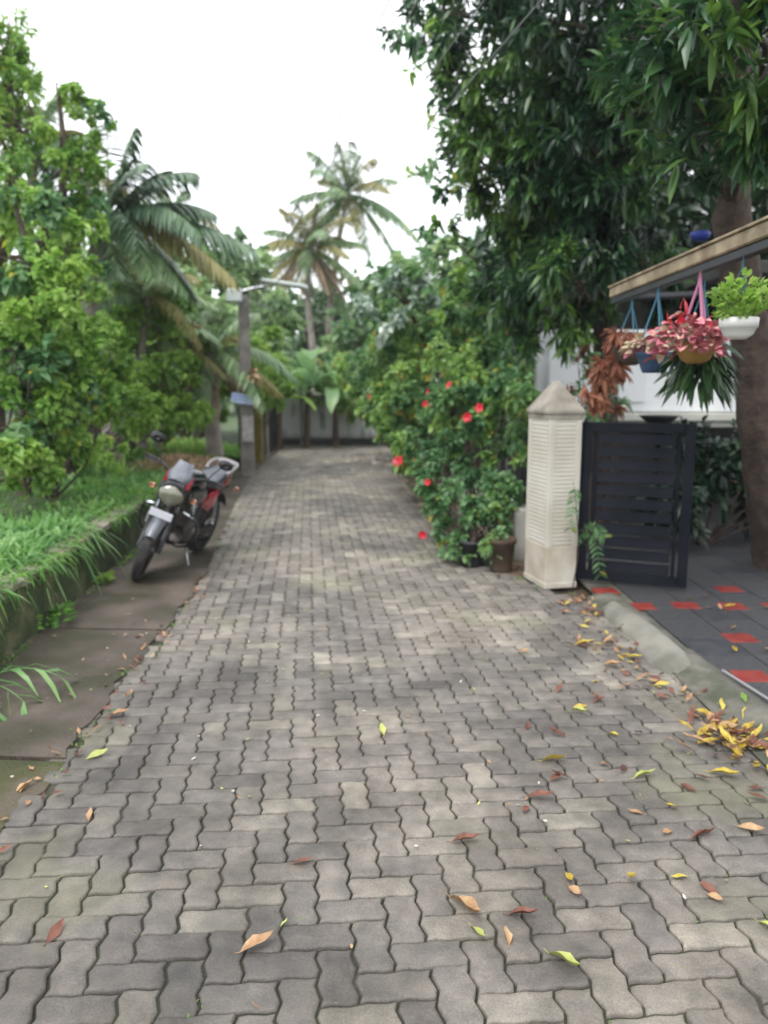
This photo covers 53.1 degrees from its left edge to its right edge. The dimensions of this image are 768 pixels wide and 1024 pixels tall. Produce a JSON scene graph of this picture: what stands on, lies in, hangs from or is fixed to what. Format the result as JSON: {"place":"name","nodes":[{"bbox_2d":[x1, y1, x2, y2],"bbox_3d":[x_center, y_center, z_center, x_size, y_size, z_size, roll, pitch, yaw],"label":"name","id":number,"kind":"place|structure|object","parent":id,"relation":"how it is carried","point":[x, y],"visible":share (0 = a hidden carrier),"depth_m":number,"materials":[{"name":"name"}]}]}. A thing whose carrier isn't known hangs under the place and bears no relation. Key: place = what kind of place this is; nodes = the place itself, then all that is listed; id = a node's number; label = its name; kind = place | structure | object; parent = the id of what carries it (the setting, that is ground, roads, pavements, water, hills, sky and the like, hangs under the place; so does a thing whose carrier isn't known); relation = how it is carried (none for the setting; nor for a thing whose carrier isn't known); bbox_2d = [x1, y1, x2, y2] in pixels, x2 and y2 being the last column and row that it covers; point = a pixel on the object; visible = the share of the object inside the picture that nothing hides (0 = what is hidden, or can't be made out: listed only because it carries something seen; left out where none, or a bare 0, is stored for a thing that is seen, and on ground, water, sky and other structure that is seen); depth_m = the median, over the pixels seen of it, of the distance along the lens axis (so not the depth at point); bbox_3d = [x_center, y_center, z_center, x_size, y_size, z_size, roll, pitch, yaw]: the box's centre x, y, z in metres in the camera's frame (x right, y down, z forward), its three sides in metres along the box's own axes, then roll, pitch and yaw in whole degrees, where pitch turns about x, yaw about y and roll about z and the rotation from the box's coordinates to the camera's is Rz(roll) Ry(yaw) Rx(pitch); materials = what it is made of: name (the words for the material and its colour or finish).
{"place":"outdoors","nodes":[
{"label":"outdoors","id":0,"kind":"place"},
{"bbox_2d":[0,567,208,831],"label":"pavement","id":1,"kind":"structure","parent":0,"point":[89,637],"depth_m":4.44,"materials":[{"name":"grey concrete"}]},
{"bbox_2d":[0,663,75,720],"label":"reaching weed","id":2,"kind":"object","parent":1,"relation":"on","point":[25,677],"visible":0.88,"depth_m":3.92,"materials":[{"name":"green plant"}]},
{"bbox_2d":[35,601,77,628],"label":"weed","id":3,"kind":"object","parent":1,"relation":"on","point":[54,614],"visible":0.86,"depth_m":5.12,"materials":[{"name":"green plant"}]},
{"bbox_2d":[130,431,239,580],"bbox_3d":[-1.738,-0.077,6.851,0.731,1.194,1.734,19,12,6],"label":"motorcycle","id":4,"kind":"object","parent":1,"relation":"on","point":[180,520],"visible":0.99,"depth_m":6.53,"materials":[{"name":"metal"}]},
{"bbox_2d":[0,413,240,573],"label":"grass bank","id":5,"kind":"structure","parent":0,"point":[229,437],"depth_m":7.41,"materials":[{"name":"green plant"}]},
{"bbox_2d":[0,0,60,462],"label":"roadside tree","id":6,"kind":"object","parent":5,"relation":"on","point":[15,59],"visible":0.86,"depth_m":9.13,"materials":[{"name":"green plant"}]},
{"bbox_2d":[0,372,104,498],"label":"bank shrub","id":7,"kind":"object","parent":5,"relation":"on","point":[46,409],"visible":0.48,"depth_m":7.21,"materials":[{"name":"green plant"}]},
{"bbox_2d":[0,162,112,497],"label":"creeper mound","id":8,"kind":"object","parent":5,"relation":"on","point":[36,299],"visible":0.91,"depth_m":7.27,"materials":[{"name":"green plant"}]},
{"bbox_2d":[0,503,127,651],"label":"arching grass","id":9,"kind":"structure","parent":5,"relation":"on","point":[56,530],"depth_m":5.63,"materials":[{"name":"green plant"}]},
{"bbox_2d":[0,430,130,497],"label":"bank shrub","id":10,"kind":"object","parent":5,"relation":"on","point":[48,469],"visible":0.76,"depth_m":7.08,"materials":[{"name":"green plant"}]},
{"bbox_2d":[0,92,136,377],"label":"palm","id":11,"kind":"object","parent":5,"relation":"on","point":[49,113],"visible":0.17,"depth_m":10.82,"materials":[{"name":"green plant"}]},
{"bbox_2d":[20,80,121,476],"bbox_3d":[-3.639,-2.836,9.264,1.104,4.808,1.552,4,10,23],"label":"vine covered tree","id":12,"kind":"object","parent":5,"relation":"on","point":[69,153],"visible":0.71,"depth_m":9.12,"materials":[{"name":"green plant"}]},
{"bbox_2d":[0,471,191,670],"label":"edge grass","id":13,"kind":"structure","parent":5,"relation":"on","point":[21,573],"depth_m":5.46,"materials":[{"name":"green plant"}]},
{"bbox_2d":[0,423,205,477],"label":"undergrowth","id":14,"kind":"object","parent":5,"relation":"on","point":[184,446],"visible":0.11,"depth_m":13.13,"materials":[{"name":"green plant"}]},
{"bbox_2d":[124,352,190,454],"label":"bank shrub","id":15,"kind":"object","parent":14,"relation":"on","point":[164,390],"visible":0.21,"depth_m":12.90,"materials":[{"name":"green plant"}]},
{"bbox_2d":[132,317,228,452],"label":"palm","id":16,"kind":"object","parent":14,"relation":"on","point":[153,346],"visible":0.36,"depth_m":13.21,"materials":[{"name":"green plant"}]},
{"bbox_2d":[64,310,157,471],"bbox_3d":[-3.350,-1.397,9.232,1.133,1.996,1.367,-6,11,-31],"label":"bank shrub","id":17,"kind":"object","parent":5,"relation":"on","point":[120,395],"visible":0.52,"depth_m":9.12,"materials":[{"name":"green plant"}]},
{"bbox_2d":[36,344,216,452],"bbox_3d":[-3.528,-1.516,10.800,1.456,1.728,5.281,1,9,7],"label":"bank shrub","id":18,"kind":"object","parent":5,"relation":"on","point":[162,415],"visible":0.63,"depth_m":10.70,"materials":[{"name":"green plant"}]},
{"bbox_2d":[18,123,258,462],"bbox_3d":[-3.481,-2.936,10.679,3.414,4.783,2.725,0,9,0],"label":"coconut palm","id":19,"kind":"object","parent":5,"relation":"on","point":[162,223],"visible":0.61,"depth_m":10.38,"materials":[{"name":"green plant"}]},
{"bbox_2d":[83,260,212,438],"bbox_3d":[-4.052,-2.687,13.144,1.753,3.275,2.621,6,11,33],"label":"bank shrub","id":20,"kind":"object","parent":5,"relation":"on","point":[131,319],"visible":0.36,"depth_m":12.79,"materials":[{"name":"green plant"}]},
{"bbox_2d":[3,286,294,437],"bbox_3d":[-5.449,-3.174,16.944,3.422,4.029,8.947,5,11,28],"label":"distant tree","id":21,"kind":"object","parent":5,"relation":"on","point":[278,346],"visible":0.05,"depth_m":18.99,"materials":[{"name":"green plant"}]},
{"bbox_2d":[64,216,237,436],"bbox_3d":[-5.878,-4.361,17.996,5.324,6.034,3.308,-9,13,-43],"label":"palm tree","id":22,"kind":"object","parent":5,"relation":"on","point":[195,272],"visible":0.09,"depth_m":18.27,"materials":[{"name":"green plant"}]},
{"bbox_2d":[98,244,220,451],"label":"palm","id":23,"kind":"object","parent":5,"relation":"on","point":[148,290],"visible":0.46,"depth_m":12.56,"materials":[{"name":"green plant"}]},
{"bbox_2d":[100,388,230,446],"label":"bank shrub","id":24,"kind":"object","parent":5,"relation":"on","point":[225,412],"visible":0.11,"depth_m":13.54,"materials":[{"name":"green plant"}]},
{"bbox_2d":[121,451,219,473],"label":"dry grass","id":25,"kind":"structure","parent":5,"relation":"on","point":[173,459],"depth_m":11.18,"materials":[{"name":"plant"}]},
{"bbox_2d":[140,183,220,243],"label":"coconut palm","id":26,"kind":"object","parent":5,"relation":"on","point":[183,201],"visible":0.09,"depth_m":20.66,"materials":[{"name":"green plant"}]},
{"bbox_2d":[163,344,238,445],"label":"bank shrub","id":27,"kind":"object","parent":5,"relation":"on","point":[224,391],"visible":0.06,"depth_m":14.83,"materials":[{"name":"green plant"}]},
{"bbox_2d":[155,301,297,457],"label":"palm","id":28,"kind":"object","parent":5,"relation":"on","point":[209,391],"visible":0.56,"depth_m":14.02,"materials":[{"name":"green plant"}]},
{"bbox_2d":[197,225,308,350],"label":"distant tree","id":29,"kind":"object","parent":5,"relation":"on","point":[247,276],"visible":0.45,"depth_m":20.39,"materials":[{"name":"green plant"}]},
{"bbox_2d":[250,325,304,428],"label":"bank shrub","id":30,"kind":"object","parent":5,"relation":"on","point":[276,380],"visible":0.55,"depth_m":16.11,"materials":[{"name":"green plant"}]},
{"bbox_2d":[116,445,284,567],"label":"verge","id":31,"kind":"structure","parent":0,"point":[170,556],"depth_m":7.54,"materials":[{"name":"concrete"}]},
{"bbox_2d":[226,278,307,476],"bbox_3d":[-2.024,-2.335,13.604,1.412,3.451,0.300,-2,10,-14],"label":"lamp pole","id":32,"kind":"object","parent":31,"relation":"on","point":[247,449],"visible":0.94,"depth_m":13.39,"materials":[{"name":"concrete"}]},
{"bbox_2d":[231,392,253,404],"bbox_3d":[-2.470,-1.978,13.443,0.419,0.223,0.017,0,9,-3],"label":"street sign","id":33,"kind":"object","parent":32,"relation":"attached to","point":[238,398],"visible":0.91,"depth_m":13.44,"materials":[{"name":"blue"}]},
{"bbox_2d":[242,416,253,441],"bbox_3d":[-2.400,-1.470,13.562,0.200,0.459,0.012,-2,10,-14],"label":"poster","id":34,"kind":"object","parent":32,"relation":"attached to","point":[247,429],"visible":1,"depth_m":13.56,"materials":[{"name":"paper"}]},
{"bbox_2d":[246,0,389,300],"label":"overhead wire","id":35,"kind":"object","parent":32,"relation":"attached to","point":[330,132],"visible":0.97,"depth_m":7.53,"materials":[{"name":"grey"}]},
{"bbox_2d":[252,0,417,291],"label":"overhead wire","id":36,"kind":"object","parent":32,"relation":"attached to","point":[348,130],"visible":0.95,"depth_m":7.57,"materials":[{"name":"grey"}]},
{"bbox_2d":[319,0,351,283],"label":"overhead wire","id":37,"kind":"object","parent":32,"relation":"attached to","point":[339,115],"visible":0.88,"depth_m":7.72,"materials":[{"name":"grey"}]},
{"bbox_2d":[241,0,484,302],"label":"overhead wire","id":38,"kind":"object","parent":32,"relation":"attached to","point":[381,138],"visible":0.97,"depth_m":7.51,"materials":[{"name":"grey"}]},
{"bbox_2d":[248,0,541,305],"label":"overhead wire","id":39,"kind":"object","parent":32,"relation":"attached to","point":[417,139],"visible":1,"depth_m":7.48,"materials":[{"name":"grey"}]},
{"bbox_2d":[226,380,315,449],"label":"banana plant","id":40,"kind":"object","parent":31,"relation":"on","point":[278,439],"visible":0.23,"depth_m":19.41,"materials":[{"name":"green plant"}]},
{"bbox_2d":[6,398,507,473],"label":"ground","id":41,"kind":"structure","parent":0,"point":[232,424],"depth_m":34.78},
{"bbox_2d":[0,467,200,662],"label":"retaining wall","id":42,"kind":"structure","parent":41,"relation":"on","point":[23,629],"depth_m":5.50,"materials":[{"name":"grey concrete"}]},
{"bbox_2d":[5,321,444,414],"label":"treeline","id":43,"kind":"object","parent":41,"relation":"on","point":[223,403],"visible":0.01,"depth_m":45.26,"materials":[{"name":"green plant"}]},
{"bbox_2d":[237,403,276,464],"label":"side wall","id":44,"kind":"structure","parent":41,"relation":"on","point":[272,421],"depth_m":19.78,"materials":[{"name":"grey concrete"}]},
{"bbox_2d":[253,407,264,462],"bbox_3d":[-2.720,-1.565,16.160,0.400,1.265,0.460,0,9,0],"label":"mossy gatepost","id":45,"kind":"object","parent":41,"relation":"on","point":[258,418],"visible":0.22,"depth_m":15.98,"materials":[{"name":"concrete"}]},
{"bbox_2d":[262,202,367,394],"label":"coconut palm","id":46,"kind":"object","parent":41,"relation":"on","point":[313,259],"visible":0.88,"depth_m":24.22,"materials":[{"name":"green plant"}]},
{"bbox_2d":[269,267,372,394],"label":"distant tree","id":47,"kind":"object","parent":41,"relation":"on","point":[320,303],"visible":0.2,"depth_m":27.92,"materials":[{"name":"green plant"}]},
{"bbox_2d":[257,395,390,444],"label":"end wall","id":48,"kind":"structure","parent":41,"relation":"on","point":[357,432],"depth_m":21.22,"materials":[{"name":"grey concrete"}]},
{"bbox_2d":[295,379,358,425],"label":"wall creeper","id":49,"kind":"object","parent":48,"relation":"attached to","point":[351,416],"depth_m":20.69,"materials":[{"name":"green plant"}]},
{"bbox_2d":[288,140,420,346],"bbox_3d":[-1.161,-7.532,26.124,4.127,9.661,4.601,5,11,30],"label":"coconut palm","id":50,"kind":"object","parent":41,"relation":"on","point":[345,200],"visible":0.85,"depth_m":25.59,"materials":[{"name":"green plant"}]},
{"bbox_2d":[318,225,494,377],"bbox_3d":[0.714,-4.903,22.060,3.245,5.791,7.554,-7,11,-36],"label":"distant tree","id":51,"kind":"object","parent":41,"relation":"on","point":[338,337],"visible":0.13,"depth_m":22.94,"materials":[{"name":"green plant"}]},
{"bbox_2d":[0,0,752,390],"label":"sky","id":52,"kind":"structure","parent":0,"point":[233,94],"materials":[{"name":"white"}]},
{"bbox_2d":[0,445,767,1023],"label":"lane paving","id":53,"kind":"structure","parent":0,"point":[348,513],"depth_m":2.92,"materials":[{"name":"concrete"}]},
{"bbox_2d":[43,918,63,945],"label":"fallen leaf","id":54,"kind":"object","parent":53,"relation":"on","point":[55,931],"visible":1,"depth_m":2.26,"materials":[{"name":"plant"}]},
{"bbox_2d":[0,574,213,851],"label":"gutter litter","id":55,"kind":"object","parent":53,"relation":"on","point":[27,802],"visible":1,"depth_m":3.83,"materials":[{"name":"brown plant"}]},
{"bbox_2d":[234,930,272,953],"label":"fallen leaf","id":56,"kind":"object","parent":53,"relation":"on","point":[253,940],"visible":1,"depth_m":2.22,"materials":[{"name":"plant"}]},
{"bbox_2d":[264,348,355,447],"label":"banana plant","id":57,"kind":"object","parent":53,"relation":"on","point":[305,361],"visible":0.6,"depth_m":19.78,"materials":[{"name":"green plant"}]},
{"bbox_2d":[302,358,365,446],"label":"banana plant","id":58,"kind":"object","parent":53,"relation":"on","point":[333,394],"visible":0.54,"depth_m":20.10,"materials":[{"name":"green plant"}]},
{"bbox_2d":[0,465,766,1021],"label":"joint weeds","id":59,"kind":"object","parent":53,"relation":"on","point":[304,709],"visible":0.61,"depth_m":4.36,"materials":[{"name":"green plant"}]},
{"bbox_2d":[44,551,748,1009],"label":"litter","id":60,"kind":"object","parent":53,"relation":"on","point":[408,715],"visible":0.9,"depth_m":3.07,"materials":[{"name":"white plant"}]},
{"bbox_2d":[446,893,480,912],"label":"fallen leaf","id":61,"kind":"object","parent":53,"relation":"on","point":[470,903],"visible":1,"depth_m":2.37,"materials":[{"name":"plant"}]},
{"bbox_2d":[457,537,485,567],"bbox_3d":[0.800,0.365,6.930,0.286,0.240,0.286,0,9,0],"label":"plant pot","id":62,"kind":"object","parent":53,"relation":"on","point":[471,548],"visible":0.63,"depth_m":6.83,"materials":[{"name":"plastic"}]},
{"bbox_2d":[413,466,526,566],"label":"hibiscus bush","id":63,"kind":"object","parent":62,"relation":"on","point":[476,518],"visible":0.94,"depth_m":7.00,"materials":[{"name":"green plant"}]},
{"bbox_2d":[486,535,516,572],"bbox_3d":[1.020,0.372,6.698,0.264,0.300,0.264,0,9,0],"label":"plant pot","id":64,"kind":"object","parent":53,"relation":"on","point":[503,549],"visible":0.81,"depth_m":6.61,"materials":[{"name":"ceramic"}]},
{"bbox_2d":[523,381,585,588],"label":"gate pillar","id":65,"kind":"structure","parent":53,"relation":"on","point":[555,412],"depth_m":6.11,"materials":[{"name":"beige paint"}]},
{"bbox_2d":[575,422,696,587],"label":"gate","id":66,"kind":"structure","parent":65,"relation":"attached to","point":[654,571],"depth_m":6.01,"materials":[{"name":"black metal"}]},
{"bbox_2d":[543,948,580,965],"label":"fallen leaf","id":67,"kind":"object","parent":53,"relation":"on","point":[568,957],"visible":1,"depth_m":2.15,"materials":[{"name":"yellow plant"}]},
{"bbox_2d":[471,634,767,892],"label":"loose leaves","id":68,"kind":"object","parent":53,"relation":"on","point":[705,885],"visible":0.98,"depth_m":3.17,"materials":[{"name":"yellow plant"}]},
{"bbox_2d":[545,593,767,788],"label":"leaf litter","id":69,"kind":"object","parent":53,"relation":"on","point":[689,696],"visible":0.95,"depth_m":4.49,"materials":[{"name":"plant"}]},
{"bbox_2d":[673,698,767,766],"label":"leaf heap","id":70,"kind":"object","parent":53,"relation":"on","point":[733,742],"visible":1,"depth_m":3.50,"materials":[{"name":"yellow plant"}]},
{"bbox_2d":[407,463,524,576],"bbox_3d":[0.950,-0.649,13.751,1.500,0.048,14.650,0,9,0],"label":"planting bed","id":71,"kind":"object","parent":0,"point":[519,570],"visible":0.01,"depth_m":6.99,"materials":[{"name":"soil"}]},
{"bbox_2d":[331,324,412,448],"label":"hibiscus bush","id":72,"kind":"object","parent":71,"relation":"on","point":[341,365],"visible":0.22,"depth_m":16.84,"materials":[{"name":"green plant"}]},
{"bbox_2d":[351,263,450,476],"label":"silver leaved tree","id":73,"kind":"object","parent":71,"relation":"on","point":[382,300],"visible":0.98,"depth_m":11.33,"materials":[{"name":"green plant"}]},
{"bbox_2d":[342,289,496,475],"bbox_3d":[0.609,-1.863,12.196,1.721,2.916,3.922,-5,11,-28],"label":"hibiscus bush","id":74,"kind":"object","parent":71,"relation":"on","point":[387,355],"visible":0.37,"depth_m":11.98,"materials":[{"name":"green plant"}]},
{"bbox_2d":[366,331,493,501],"bbox_3d":[0.569,-1.203,10.219,1.120,2.254,3.152,-6,11,-30],"label":"hibiscus bush","id":75,"kind":"object","parent":71,"relation":"on","point":[404,397],"visible":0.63,"depth_m":10.02,"materials":[{"name":"green plant"}]},
{"bbox_2d":[368,242,537,468],"bbox_3d":[1.226,-2.136,11.620,1.830,3.666,6.161,-2,10,-15],"label":"tree","id":76,"kind":"object","parent":71,"relation":"on","point":[472,324],"visible":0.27,"depth_m":10.13,"materials":[{"name":"green plant"}]},
{"bbox_2d":[386,360,540,515],"bbox_3d":[0.928,-0.684,8.327,1.131,1.843,2.394,-4,10,-24],"label":"hibiscus bush","id":77,"kind":"object","parent":71,"relation":"on","point":[506,440],"visible":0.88,"depth_m":8.02,"materials":[{"name":"green plant"}]},
{"bbox_2d":[404,455,525,561],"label":"garden wall","id":78,"kind":"structure","parent":71,"relation":"on","point":[518,518],"depth_m":7.03,"materials":[{"name":"white concrete"}]},
{"bbox_2d":[418,393,527,497],"bbox_3d":[1.226,-1.617,13.821,0.070,1.125,14.000,-1,9,-3],"label":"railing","id":79,"kind":"object","parent":71,"relation":"on","point":[518,472],"visible":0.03,"depth_m":9.12,"materials":[{"name":"metal"}]},
{"bbox_2d":[406,460,593,599],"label":"yard ground","id":80,"kind":"structure","parent":0,"point":[580,588],"depth_m":6.28,"materials":[{"name":"grey concrete"}]},
{"bbox_2d":[377,0,528,503],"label":"jackfruit tree","id":81,"kind":"object","parent":80,"relation":"on","point":[448,276],"visible":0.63,"depth_m":9.16,"materials":[{"name":"green plant"}]},
{"bbox_2d":[391,0,716,523],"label":"mango tree","id":82,"kind":"object","parent":80,"relation":"on","point":[552,173],"visible":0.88,"depth_m":7.39,"materials":[{"name":"green plant"}]},
{"bbox_2d":[564,481,611,587],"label":"climbing sprig","id":83,"kind":"object","parent":80,"relation":"on","point":[600,539],"visible":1,"depth_m":5.98,"materials":[{"name":"green plant"}]},
{"bbox_2d":[471,119,722,367],"bbox_3d":[3.494,-3.346,11.775,4.619,6.020,2.908,3,10,18],"label":"shade tree","id":84,"kind":"object","parent":80,"relation":"on","point":[677,213],"visible":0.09,"depth_m":10.93,"materials":[{"name":"green plant"}]},
{"bbox_2d":[456,0,767,324],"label":"shade tree","id":85,"kind":"object","parent":80,"relation":"on","point":[678,192],"visible":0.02,"depth_m":13.93,"materials":[{"name":"green plant"}]},
{"bbox_2d":[511,260,767,495],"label":"house","id":86,"kind":"structure","parent":80,"relation":"on","point":[642,391],"depth_m":9.59,"materials":[{"name":"white paint"}]},
{"bbox_2d":[587,593,767,736],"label":"kerb","id":87,"kind":"structure","parent":80,"relation":"on","point":[700,673],"depth_m":4.11,"materials":[{"name":"grey concrete"}]},
{"bbox_2d":[603,601,690,678],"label":"kerb ramp","id":88,"kind":"structure","parent":87,"relation":"on","point":[660,650],"depth_m":4.74,"materials":[{"name":"grey concrete"}]},
{"bbox_2d":[625,415,749,550],"bbox_3d":[3.838,-0.338,7.704,2.845,1.478,1.495,0,9,0],"label":"yard shrub","id":89,"kind":"object","parent":80,"relation":"on","point":[718,477],"visible":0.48,"depth_m":7.58,"materials":[{"name":"green plant"}]},
{"bbox_2d":[654,26,767,309],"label":"shade tree","id":90,"kind":"object","parent":80,"relation":"on","point":[758,195],"visible":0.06,"depth_m":9.63,"materials":[{"name":"green plant"}]},
{"bbox_2d":[579,523,767,765],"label":"driveway","id":91,"kind":"structure","parent":0,"point":[723,572],"depth_m":5.58,"materials":[{"name":"grey tile"}]},
{"bbox_2d":[566,344,632,553],"bbox_3d":[2.029,-0.596,7.380,0.732,2.001,0.741,-7,12,-36],"label":"croton shrub","id":92,"kind":"object","parent":91,"relation":"on","point":[615,408],"visible":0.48,"depth_m":7.30,"materials":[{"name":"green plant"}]},
{"bbox_2d":[639,415,678,525],"bbox_3d":[2.950,-0.423,8.341,0.420,1.240,0.420,0,9,0],"label":"bowl planter","id":93,"kind":"object","parent":91,"relation":"on","point":[659,418],"visible":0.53,"depth_m":8.14,"materials":[{"name":"metal"}]},
{"bbox_2d":[590,438,743,522],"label":"yard wall","id":94,"kind":"structure","parent":91,"relation":"on","point":[714,514],"depth_m":8.89,"materials":[{"name":"grey paint"}]},
{"bbox_2d":[577,0,767,569],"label":"leaning tree","id":95,"kind":"object","parent":91,"relation":"on","point":[708,44],"visible":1,"depth_m":4.58,"materials":[{"name":"green plant"}]},
{"bbox_2d":[608,216,767,304],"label":"pergola beam","id":96,"kind":"structure","parent":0,"point":[750,240],"depth_m":4.14,"materials":[{"name":"wood"}]},
{"bbox_2d":[572,298,645,416],"bbox_3d":[1.577,-1.037,5.228,0.438,0.804,0.458,8,12,41],"label":"hanging pot","id":97,"kind":"object","parent":96,"relation":"hanging from","point":[614,374],"visible":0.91,"depth_m":5.22,"materials":[{"name":"plant"}]},
{"bbox_2d":[618,287,680,372],"bbox_3d":[1.619,-1.089,4.608,0.366,0.501,0.378,0,9,0],"label":"hanging pot","id":98,"kind":"object","parent":96,"relation":"hanging from","point":[637,345],"visible":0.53,"depth_m":4.58,"materials":[{"name":"blue"}]},
{"bbox_2d":[642,271,729,364],"bbox_3d":[1.575,-0.999,3.972,0.426,0.473,0.447,0,9,0],"label":"hanging pot","id":99,"kind":"object","parent":96,"relation":"hanging from","point":[693,346],"visible":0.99,"depth_m":3.93,"materials":[{"name":"pink"}]},
{"bbox_2d":[654,278,744,414],"bbox_3d":[1.742,-0.901,4.230,0.471,0.750,0.469,0,9,0],"label":"hanging pot","id":100,"kind":"object","parent":96,"relation":"hanging from","point":[716,374],"visible":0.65,"depth_m":4.17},
{"bbox_2d":[690,230,710,241],"bbox_3d":[2.047,-1.785,4.977,0.130,0.055,0.130,0,9,0],"label":"blue bucket","id":101,"kind":"object","parent":96,"relation":"on","point":[700,235],"visible":1,"depth_m":4.93,"materials":[{"name":"blue plastic"}]},
{"bbox_2d":[704,254,767,339],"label":"hanging pot","id":102,"kind":"object","parent":96,"relation":"hanging from","point":[737,326],"visible":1,"depth_m":3.41,"materials":[{"name":"white"}]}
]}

